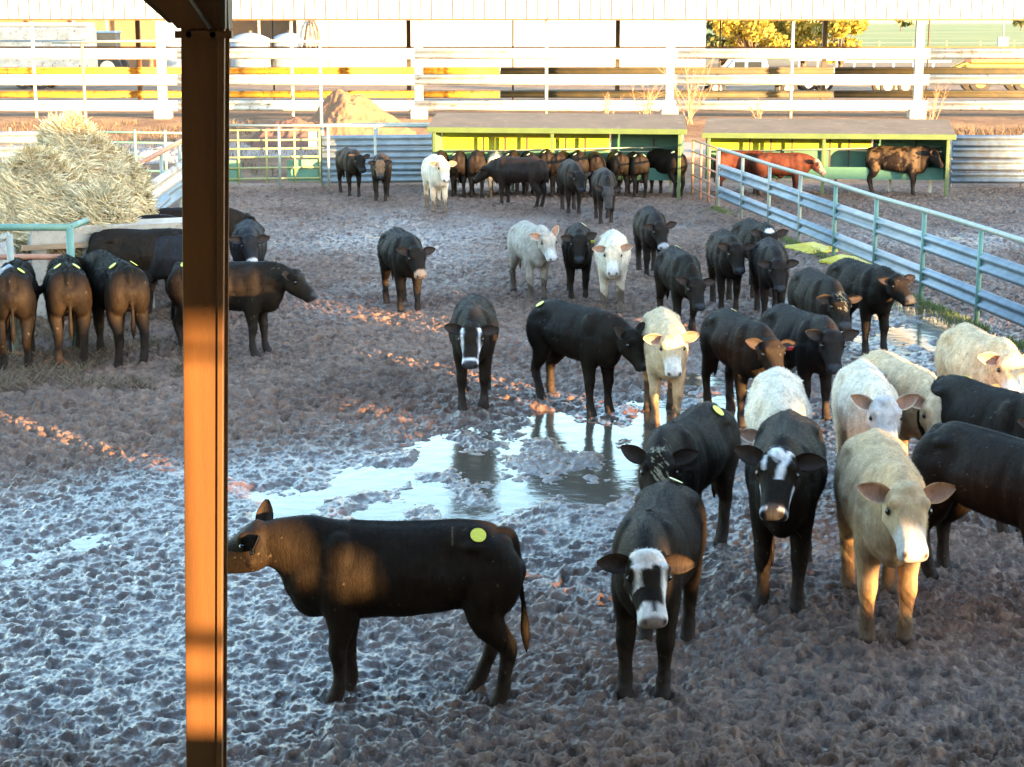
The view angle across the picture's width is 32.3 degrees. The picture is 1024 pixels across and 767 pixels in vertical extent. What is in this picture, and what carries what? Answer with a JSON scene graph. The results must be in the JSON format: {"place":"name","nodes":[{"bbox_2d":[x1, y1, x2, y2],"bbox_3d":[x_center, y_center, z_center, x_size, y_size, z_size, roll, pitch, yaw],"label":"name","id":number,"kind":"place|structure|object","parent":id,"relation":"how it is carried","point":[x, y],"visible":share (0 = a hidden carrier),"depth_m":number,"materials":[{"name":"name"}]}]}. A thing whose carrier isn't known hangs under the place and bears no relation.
{"place":"outdoors","nodes":[
{"label":"outdoors","id":0,"kind":"place"},
{"bbox_2d":[96,31,128,66],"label":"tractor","id":1,"kind":"object","parent":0,"point":[108,35],"visible":0.18,"depth_m":109.23,"materials":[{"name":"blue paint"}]},
{"bbox_2d":[1,118,332,175],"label":"dry grass","id":2,"kind":"structure","parent":0,"point":[121,139],"depth_m":54.22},
{"bbox_2d":[0,142,950,156],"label":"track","id":3,"kind":"structure","parent":0,"point":[687,149],"depth_m":52.19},
{"bbox_2d":[0,183,1023,766],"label":"mud yard","id":4,"kind":"structure","parent":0,"point":[92,653],"depth_m":13.59,"materials":[{"name":"soil"}]},
{"bbox_2d":[0,241,31,268],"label":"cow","id":5,"kind":"object","parent":4,"relation":"on","point":[3,250],"visible":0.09,"depth_m":24.49},
{"bbox_2d":[0,257,41,371],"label":"cow","id":6,"kind":"object","parent":4,"relation":"on","point":[20,290],"visible":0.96,"depth_m":21.28},
{"bbox_2d":[0,218,89,355],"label":"feeder frame","id":7,"kind":"object","parent":4,"relation":"on","point":[10,255],"visible":0.61,"depth_m":22.52,"materials":[{"name":"metal"}]},
{"bbox_2d":[40,253,92,368],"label":"cow","id":8,"kind":"object","parent":4,"relation":"on","point":[66,285],"visible":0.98,"depth_m":21.50},
{"bbox_2d":[0,310,182,390],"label":"hay litter","id":9,"kind":"object","parent":4,"relation":"on","point":[46,369],"visible":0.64,"depth_m":21.54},
{"bbox_2d":[32,104,159,215],"bbox_3d":[-6.657,-3.400,28.014,2.156,2.106,2.369,0,11,0],"label":"hay bale","id":10,"kind":"object","parent":4,"relation":"on","point":[76,138],"visible":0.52,"depth_m":27.70},
{"bbox_2d":[21,217,181,319],"bbox_3d":[-5.820,-1.659,25.635,2.613,1.357,0.679,-5,12,-24],"label":"feed bunk","id":11,"kind":"object","parent":4,"relation":"on","point":[41,242],"visible":0.26,"depth_m":25.08,"materials":[{"name":"concrete"}]},
{"bbox_2d":[0,138,137,260],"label":"hay bale","id":12,"kind":"object","parent":11,"relation":"on","point":[36,182],"visible":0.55,"depth_m":25.33},
{"bbox_2d":[55,171,143,256],"bbox_3d":[-5.999,-2.367,25.749,1.267,1.447,1.541,0,11,0],"label":"hay bale","id":13,"kind":"object","parent":11,"relation":"on","point":[109,203],"visible":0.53,"depth_m":25.38},
{"bbox_2d":[76,249,150,367],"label":"cow","id":14,"kind":"object","parent":4,"relation":"on","point":[120,287],"visible":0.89,"depth_m":21.66},
{"bbox_2d":[86,227,181,314],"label":"cow","id":15,"kind":"object","parent":4,"relation":"on","point":[136,246],"visible":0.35,"depth_m":24.98},
{"bbox_2d":[140,214,176,294],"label":"cow","id":16,"kind":"object","parent":4,"relation":"on","point":[148,216],"visible":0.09,"depth_m":27.35},
{"bbox_2d":[136,138,181,208],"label":"feed ramp","id":17,"kind":"structure","parent":4,"relation":"on","point":[168,191],"depth_m":32.11,"materials":[{"name":"white paint"}]},
{"bbox_2d":[143,234,182,313],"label":"cow","id":18,"kind":"object","parent":4,"relation":"on","point":[168,253],"visible":0.28,"depth_m":24.98},
{"bbox_2d":[52,39,322,185],"bbox_3d":[-8.487,-7.047,46.398,7.041,3.927,0.116,0,11,1],"label":"tall pipe frame","id":19,"kind":"object","parent":4,"relation":"on","point":[179,40],"visible":0.75,"depth_m":46.05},
{"bbox_2d":[151,207,264,279],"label":"cow","id":20,"kind":"object","parent":4,"relation":"on","point":[236,216],"visible":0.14,"depth_m":29.20},
{"bbox_2d":[165,260,317,356],"bbox_3d":[-3.439,-0.942,22.504,2.033,1.309,0.604,3,12,14],"label":"cow","id":21,"kind":"object","parent":4,"relation":"on","point":[257,289],"visible":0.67,"depth_m":22.25},
{"bbox_2d":[229,218,269,261],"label":"cow","id":22,"kind":"object","parent":4,"relation":"on","point":[248,239],"visible":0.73,"depth_m":26.17},
{"bbox_2d":[335,147,369,196],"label":"cow","id":23,"kind":"object","parent":4,"relation":"on","point":[350,162],"visible":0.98,"depth_m":43.56},
{"bbox_2d":[228,499,530,706],"bbox_3d":[-0.883,1.395,10.894,2.010,1.315,0.552,0,11,0],"label":"cow","id":24,"kind":"object","parent":4,"relation":"on","point":[342,577],"visible":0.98,"depth_m":10.68},
{"bbox_2d":[368,152,391,201],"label":"cow","id":25,"kind":"object","parent":4,"relation":"on","point":[380,163],"visible":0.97,"depth_m":42.06},
{"bbox_2d":[377,226,435,311],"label":"cow","id":26,"kind":"object","parent":4,"relation":"on","point":[402,254],"visible":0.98,"depth_m":25.68},
{"bbox_2d":[421,154,456,212],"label":"cow","id":27,"kind":"object","parent":4,"relation":"on","point":[435,170],"visible":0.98,"depth_m":39.72},
{"bbox_2d":[449,150,467,197],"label":"cow","id":28,"kind":"object","parent":4,"relation":"on","point":[459,168],"visible":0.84,"depth_m":43.15},
{"bbox_2d":[444,293,498,410],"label":"cow","id":29,"kind":"object","parent":4,"relation":"on","point":[471,327],"visible":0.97,"depth_m":19.04},
{"bbox_2d":[467,150,486,197],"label":"cow","id":30,"kind":"object","parent":4,"relation":"on","point":[476,161],"visible":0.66,"depth_m":43.00},
{"bbox_2d":[486,151,501,196],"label":"cow","id":31,"kind":"object","parent":4,"relation":"on","point":[494,155],"visible":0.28,"depth_m":43.31},
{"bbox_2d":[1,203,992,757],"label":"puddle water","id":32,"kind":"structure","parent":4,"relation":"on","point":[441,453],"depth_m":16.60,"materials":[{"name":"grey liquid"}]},
{"bbox_2d":[525,298,646,417],"bbox_3d":[0.813,-0.257,19.217,0.588,1.258,1.872,-8,14,-34],"label":"cow","id":33,"kind":"object","parent":32,"relation":"on","point":[591,339],"visible":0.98,"depth_m":19.02},
{"bbox_2d":[699,307,796,427],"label":"cow","id":34,"kind":"object","parent":32,"relation":"on","point":[742,348],"visible":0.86,"depth_m":18.43},
{"bbox_2d":[740,366,812,444],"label":"cow","id":35,"kind":"object","parent":32,"relation":"on","point":[773,390],"visible":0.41,"depth_m":14.78},
{"bbox_2d":[760,302,858,421],"bbox_3d":[3.126,-0.187,18.870,0.605,1.244,1.846,-3,12,-16],"label":"cow","id":36,"kind":"object","parent":32,"relation":"on","point":[820,340],"visible":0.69,"depth_m":18.53},
{"bbox_2d":[787,267,861,331],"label":"cow","id":37,"kind":"object","parent":32,"relation":"on","point":[811,289],"visible":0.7,"depth_m":21.32},
{"bbox_2d":[825,257,915,353],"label":"cow","id":38,"kind":"object","parent":32,"relation":"on","point":[880,290],"visible":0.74,"depth_m":22.41},
{"bbox_2d":[830,358,918,460],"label":"cow","id":39,"kind":"object","parent":32,"relation":"on","point":[864,396],"visible":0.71,"depth_m":14.96},
{"bbox_2d":[858,349,941,452],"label":"cow","id":40,"kind":"object","parent":32,"relation":"on","point":[903,375],"visible":0.38,"depth_m":15.41},
{"bbox_2d":[911,420,1023,579],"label":"cow","id":41,"kind":"object","parent":32,"relation":"on","point":[981,469],"visible":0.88,"depth_m":12.83},
{"bbox_2d":[916,373,1023,533],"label":"cow","id":42,"kind":"object","parent":32,"relation":"on","point":[965,399],"visible":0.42,"depth_m":14.58},
{"bbox_2d":[933,321,1023,392],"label":"cow","id":43,"kind":"object","parent":32,"relation":"on","point":[968,349],"visible":0.61,"depth_m":16.82},
{"bbox_2d":[474,156,548,207],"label":"cow","id":44,"kind":"object","parent":4,"relation":"on","point":[503,172],"visible":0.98,"depth_m":40.85},
{"bbox_2d":[505,150,520,195],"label":"cow","id":45,"kind":"object","parent":4,"relation":"on","point":[513,153],"visible":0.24,"depth_m":43.19},
{"bbox_2d":[521,151,538,196],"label":"cow","id":46,"kind":"object","parent":4,"relation":"on","point":[525,186],"visible":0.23,"depth_m":43.17},
{"bbox_2d":[506,220,558,298],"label":"cow","id":47,"kind":"object","parent":4,"relation":"on","point":[531,245],"visible":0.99,"depth_m":26.95},
{"bbox_2d":[539,149,556,194],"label":"cow","id":48,"kind":"object","parent":4,"relation":"on","point":[546,155],"visible":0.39,"depth_m":43.14},
{"bbox_2d":[427,113,686,198],"bbox_3d":[1.164,-5.704,44.087,6.417,2.046,1.428,2,11,8],"label":"feed shelter","id":49,"kind":"object","parent":4,"relation":"on","point":[486,134],"visible":0.66,"depth_m":43.97,"materials":[{"name":"green paint"}]},
{"bbox_2d":[549,151,569,196],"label":"cow","id":50,"kind":"object","parent":4,"relation":"on","point":[558,158],"visible":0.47,"depth_m":43.14},
{"bbox_2d":[557,159,591,213],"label":"cow","id":51,"kind":"object","parent":4,"relation":"on","point":[572,175],"visible":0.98,"depth_m":39.24},
{"bbox_2d":[560,222,596,298],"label":"cow","id":52,"kind":"object","parent":4,"relation":"on","point":[578,243],"visible":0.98,"depth_m":26.77},
{"bbox_2d":[569,150,588,197],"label":"cow","id":53,"kind":"object","parent":4,"relation":"on","point":[578,156],"visible":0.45,"depth_m":42.97},
{"bbox_2d":[588,151,606,196],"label":"cow","id":54,"kind":"object","parent":4,"relation":"on","point":[596,160],"visible":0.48,"depth_m":43.17},
{"bbox_2d":[591,167,621,223],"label":"cow","id":55,"kind":"object","parent":4,"relation":"on","point":[605,188],"visible":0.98,"depth_m":37.36},
{"bbox_2d":[592,228,632,313],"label":"cow","id":56,"kind":"object","parent":4,"relation":"on","point":[612,249],"visible":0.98,"depth_m":25.51},
{"bbox_2d":[606,150,629,196],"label":"cow","id":57,"kind":"object","parent":4,"relation":"on","point":[617,163],"visible":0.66,"depth_m":43.12},
{"bbox_2d":[627,151,649,197],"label":"cow","id":58,"kind":"object","parent":4,"relation":"on","point":[639,164],"visible":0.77,"depth_m":43.07},
{"bbox_2d":[597,477,708,700],"bbox_3d":[0.907,1.360,11.176,0.643,1.267,1.932,3,12,13],"label":"cow","id":59,"kind":"object","parent":4,"relation":"on","point":[652,563],"visible":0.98,"depth_m":10.92},
{"bbox_2d":[632,206,676,275],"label":"cow","id":60,"kind":"object","parent":4,"relation":"on","point":[651,226],"visible":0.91,"depth_m":29.17},
{"bbox_2d":[642,148,687,197],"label":"cow","id":61,"kind":"object","parent":4,"relation":"on","point":[663,161],"visible":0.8,"depth_m":43.40},
{"bbox_2d":[641,305,698,428],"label":"cow","id":62,"kind":"object","parent":4,"relation":"on","point":[668,338],"visible":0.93,"depth_m":18.31},
{"bbox_2d":[620,400,741,544],"bbox_3d":[1.296,0.869,13.539,0.589,1.287,1.938,4,12,20],"label":"cow","id":63,"kind":"object","parent":4,"relation":"on","point":[692,447],"visible":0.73,"depth_m":13.39},
{"bbox_2d":[653,245,715,330],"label":"cow","id":64,"kind":"object","parent":4,"relation":"on","point":[677,271],"visible":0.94,"depth_m":23.83},
{"bbox_2d":[691,139,717,205],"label":"pipe gate","id":65,"kind":"structure","parent":4,"relation":"on","point":[700,178],"depth_m":42.68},
{"bbox_2d":[705,228,754,308],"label":"cow","id":66,"kind":"object","parent":4,"relation":"on","point":[726,253],"visible":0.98,"depth_m":25.76},
{"bbox_2d":[713,150,783,193],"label":"cow","id":67,"kind":"object","parent":4,"relation":"on","point":[730,160],"visible":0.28,"depth_m":43.80},
{"bbox_2d":[731,217,788,297],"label":"cow","id":68,"kind":"object","parent":4,"relation":"on","point":[747,230],"visible":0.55,"depth_m":27.11},
{"bbox_2d":[750,237,798,315],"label":"cow","id":69,"kind":"object","parent":4,"relation":"on","point":[771,263],"visible":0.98,"depth_m":24.70},
{"bbox_2d":[734,408,828,613],"bbox_3d":[1.963,0.935,12.806,0.642,1.453,2.091,2,12,11],"label":"cow","id":70,"kind":"object","parent":4,"relation":"on","point":[783,458],"visible":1,"depth_m":12.43},
{"bbox_2d":[752,152,825,196],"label":"cow","id":71,"kind":"object","parent":4,"relation":"on","point":[803,162],"visible":0.78,"depth_m":43.31},
{"bbox_2d":[785,242,837,253],"bbox_3d":[5.584,-2.591,32.965,0.620,0.195,0.900,-8,16,-19],"label":"grass patch","id":72,"kind":"object","parent":4,"relation":"on","point":[802,247],"visible":0.65,"depth_m":32.96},
{"bbox_2d":[702,118,955,196],"bbox_3d":[7.845,-5.649,44.160,6.156,1.909,1.427,1,11,7],"label":"feed shelter","id":73,"kind":"object","parent":4,"relation":"on","point":[846,143],"visible":0.66,"depth_m":44.00,"materials":[{"name":"green paint"}]},
{"bbox_2d":[819,254,871,263],"bbox_3d":[5.972,-2.215,31.097,0.900,0.195,0.660,15,23,43],"label":"grass patch","id":74,"kind":"object","parent":4,"relation":"on","point":[831,259],"visible":0.2,"depth_m":31.25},
{"bbox_2d":[702,205,1023,352],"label":"grass","id":75,"kind":"structure","parent":4,"relation":"on","point":[927,303],"depth_m":25.93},
{"bbox_2d":[716,147,1023,327],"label":"pipe fence","id":76,"kind":"object","parent":4,"relation":"on","point":[980,261],"visible":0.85,"depth_m":28.63,"materials":[{"name":"metal"}]},
{"bbox_2d":[833,427,955,645],"bbox_3d":[2.571,1.096,12.112,0.657,1.417,2.114,1,11,5],"label":"cow","id":77,"kind":"object","parent":4,"relation":"on","point":[886,498],"visible":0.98,"depth_m":11.84},
{"bbox_2d":[865,146,944,195],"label":"cow","id":78,"kind":"object","parent":4,"relation":"on","point":[912,162],"visible":0.99,"depth_m":43.72},
{"bbox_2d":[949,133,1023,187],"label":"guardrail fence","id":79,"kind":"object","parent":4,"relation":"on","point":[986,158],"visible":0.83,"depth_m":45.80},
{"bbox_2d":[0,24,1023,183],"bbox_3d":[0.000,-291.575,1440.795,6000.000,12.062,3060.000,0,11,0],"label":"ground","id":80,"kind":"structure","parent":0,"point":[940,34],"depth_m":66.69,"materials":[{"name":"soil"}]},
{"bbox_2d":[0,127,37,161],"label":"guardrail fence","id":81,"kind":"object","parent":80,"relation":"on","point":[9,137],"visible":0.2,"depth_m":42.87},
{"bbox_2d":[0,23,97,88],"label":"stock trailer","id":82,"kind":"object","parent":80,"relation":"on","point":[18,34],"visible":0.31,"depth_m":97.03,"materials":[{"name":"white paint"}]},
{"bbox_2d":[93,130,181,171],"bbox_3d":[-9.444,-5.497,44.289,4.530,1.720,0.068,3,12,13],"label":"green fence","id":83,"kind":"object","parent":80,"relation":"on","point":[135,142],"visible":0.17,"depth_m":44.10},
{"bbox_2d":[0,20,329,66],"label":"machine shed","id":84,"kind":"structure","parent":80,"relation":"on","point":[126,28],"depth_m":132.28,"materials":[{"name":"orange paint"}]},
{"bbox_2d":[155,20,180,76],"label":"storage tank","id":85,"kind":"object","parent":80,"relation":"on","point":[170,29],"visible":0.13,"depth_m":114.78,"materials":[{"name":"metal"}]},
{"bbox_2d":[124,144,236,163],"bbox_3d":[-9.763,-6.625,50.893,5.290,0.614,2.070,0,11,0],"label":"rubble heap","id":86,"kind":"object","parent":80,"relation":"on","point":[150,151],"visible":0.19,"depth_m":50.45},
{"bbox_2d":[175,28,233,766],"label":"steel column","id":87,"kind":"structure","parent":80,"relation":"on","point":[205,77],"depth_m":7.71,"materials":[{"name":"metal"}]},
{"bbox_2d":[143,0,232,28],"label":"roof beam","id":88,"kind":"structure","parent":87,"relation":"on","point":[208,14],"depth_m":7.35,"materials":[{"name":"metal"}]},
{"bbox_2d":[230,31,270,66],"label":"storage tank","id":89,"kind":"object","parent":80,"relation":"on","point":[250,62],"visible":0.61,"depth_m":116.92,"materials":[{"name":"metal"}]},
{"bbox_2d":[271,31,297,66],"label":"storage tank","id":90,"kind":"object","parent":80,"relation":"on","point":[282,62],"visible":0.29,"depth_m":117.92,"materials":[{"name":"metal"}]},
{"bbox_2d":[245,116,326,149],"bbox_3d":[-6.593,-7.646,53.849,3.910,0.999,3.680,0,11,0],"label":"dirt heap","id":91,"kind":"object","parent":80,"relation":"on","point":[283,134],"visible":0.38,"depth_m":53.02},
{"bbox_2d":[297,20,328,66],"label":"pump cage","id":92,"kind":"object","parent":80,"relation":"on","point":[312,29],"visible":0.56,"depth_m":108.14,"materials":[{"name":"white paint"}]},
{"bbox_2d":[229,124,427,188],"bbox_3d":[-4.735,-5.784,45.554,5.550,1.783,0.074,1,11,4],"label":"pipe rail","id":93,"kind":"object","parent":80,"relation":"on","point":[278,126],"visible":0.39,"depth_m":45.43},
{"bbox_2d":[307,89,416,134],"bbox_3d":[-4.687,-8.286,54.945,4.600,1.747,4.140,0,11,0],"label":"dirt heap","id":94,"kind":"object","parent":80,"relation":"on","point":[340,106],"visible":0.39,"depth_m":54.21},
{"bbox_2d":[322,122,431,185],"bbox_3d":[-3.560,-6.006,46.727,2.925,1.757,0.167,-2,11,-8],"label":"guardrail fence","id":95,"kind":"object","parent":80,"relation":"on","point":[406,165],"visible":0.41,"depth_m":46.69,"materials":[{"name":"metal"}]},
{"bbox_2d":[229,129,320,183],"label":"farm gate","id":96,"kind":"structure","parent":95,"relation":"attached to","point":[303,170],"depth_m":46.28,"materials":[{"name":"metal"}]},
{"bbox_2d":[0,0,1023,118],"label":"open barn","id":97,"kind":"structure","parent":80,"relation":"on","point":[418,12],"depth_m":57.83,"materials":[{"name":"white metal"}]},
{"bbox_2d":[0,20,1023,99],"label":"fence","id":98,"kind":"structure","parent":80,"relation":"on","point":[140,93],"depth_m":69.82,"materials":[{"name":"metal"}]},
{"bbox_2d":[329,20,705,70],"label":"farm building","id":99,"kind":"structure","parent":80,"relation":"on","point":[495,32],"depth_m":137.38,"materials":[{"name":"white metal"}]},
{"bbox_2d":[603,92,623,113],"bbox_3d":[3.161,-8.903,57.076,0.589,1.051,0.840,11,16,43],"label":"bare shrub","id":100,"kind":"object","parent":80,"relation":"on","point":[607,107],"visible":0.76,"depth_m":57.01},
{"bbox_2d":[628,79,664,113],"bbox_3d":[4.456,-9.102,56.762,1.336,1.567,0.931,-7,13,-32],"label":"bare shrub","id":101,"kind":"object","parent":80,"relation":"on","point":[650,105],"visible":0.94,"depth_m":56.78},
{"bbox_2d":[648,46,722,124],"bbox_3d":[5.598,-9.601,56.886,2.425,2.495,1.722,0,11,0],"label":"bare shrub","id":102,"kind":"object","parent":80,"relation":"on","point":[690,110],"visible":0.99,"depth_m":56.92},
{"bbox_2d":[706,20,732,64],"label":"leafy tree","id":103,"kind":"object","parent":80,"relation":"on","point":[712,40],"visible":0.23,"depth_m":155.92,"materials":[{"name":"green plant"}]},
{"bbox_2d":[697,59,797,89],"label":"pickup truck","id":104,"kind":"object","parent":80,"relation":"on","point":[746,63],"visible":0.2,"depth_m":85.70,"materials":[{"name":"white paint"}]},
{"bbox_2d":[712,20,789,45],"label":"leafy tree","id":105,"kind":"object","parent":80,"relation":"on","point":[746,32],"visible":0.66,"depth_m":146.80,"materials":[{"name":"yellow plant"}]},
{"bbox_2d":[748,98,762,117],"bbox_3d":[7.913,-8.820,56.938,0.431,0.944,0.692,7,13,31],"label":"bare shrub","id":106,"kind":"object","parent":80,"relation":"on","point":[758,110],"visible":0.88,"depth_m":56.96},
{"bbox_2d":[760,20,827,65],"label":"leafy tree","id":107,"kind":"object","parent":80,"relation":"on","point":[804,29],"visible":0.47,"depth_m":150.66,"materials":[{"name":"yellow plant"}]},
{"bbox_2d":[794,59,846,89],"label":"flatbed trailer","id":108,"kind":"object","parent":80,"relation":"on","point":[811,87],"visible":0.29,"depth_m":93.58,"materials":[{"name":"white paint"}]},
{"bbox_2d":[819,20,869,66],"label":"leafy tree","id":109,"kind":"object","parent":80,"relation":"on","point":[840,29],"visible":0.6,"depth_m":147.94,"materials":[{"name":"yellow plant"}]},
{"bbox_2d":[844,60,950,89],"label":"flatbed trailer","id":110,"kind":"object","parent":80,"relation":"on","point":[892,87],"visible":0.27,"depth_m":89.47,"materials":[{"name":"blue paint"}]},
{"bbox_2d":[894,20,913,30],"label":"lone tree","id":111,"kind":"object","parent":80,"relation":"on","point":[902,23],"visible":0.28,"depth_m":685.13,"materials":[{"name":"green plant"}]},
{"bbox_2d":[918,80,947,118],"bbox_3d":[13.620,-9.103,56.990,0.888,1.477,1.063,8,14,36],"label":"bare shrub","id":112,"kind":"object","parent":80,"relation":"on","point":[933,107],"visible":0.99,"depth_m":57.00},
{"bbox_2d":[997,20,1008,45],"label":"meter pole","id":113,"kind":"object","parent":80,"relation":"on","point":[1002,41],"visible":0.55,"depth_m":147.03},
{"bbox_2d":[1012,20,1023,30],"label":"lone tree","id":114,"kind":"object","parent":80,"relation":"on","point":[1017,22],"visible":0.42,"depth_m":703.68,"materials":[{"name":"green plant"}]},
{"bbox_2d":[706,20,1012,23],"label":"sky","id":115,"kind":"structure","parent":0,"point":[870,21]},
{"bbox_2d":[872,124,1023,172],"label":"dry grass","id":116,"kind":"structure","parent":0,"point":[990,132],"depth_m":54.83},
{"bbox_2d":[951,59,1023,89],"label":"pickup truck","id":117,"kind":"object","parent":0,"point":[992,63],"visible":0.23,"depth_m":91.75,"materials":[{"name":"orange paint"}]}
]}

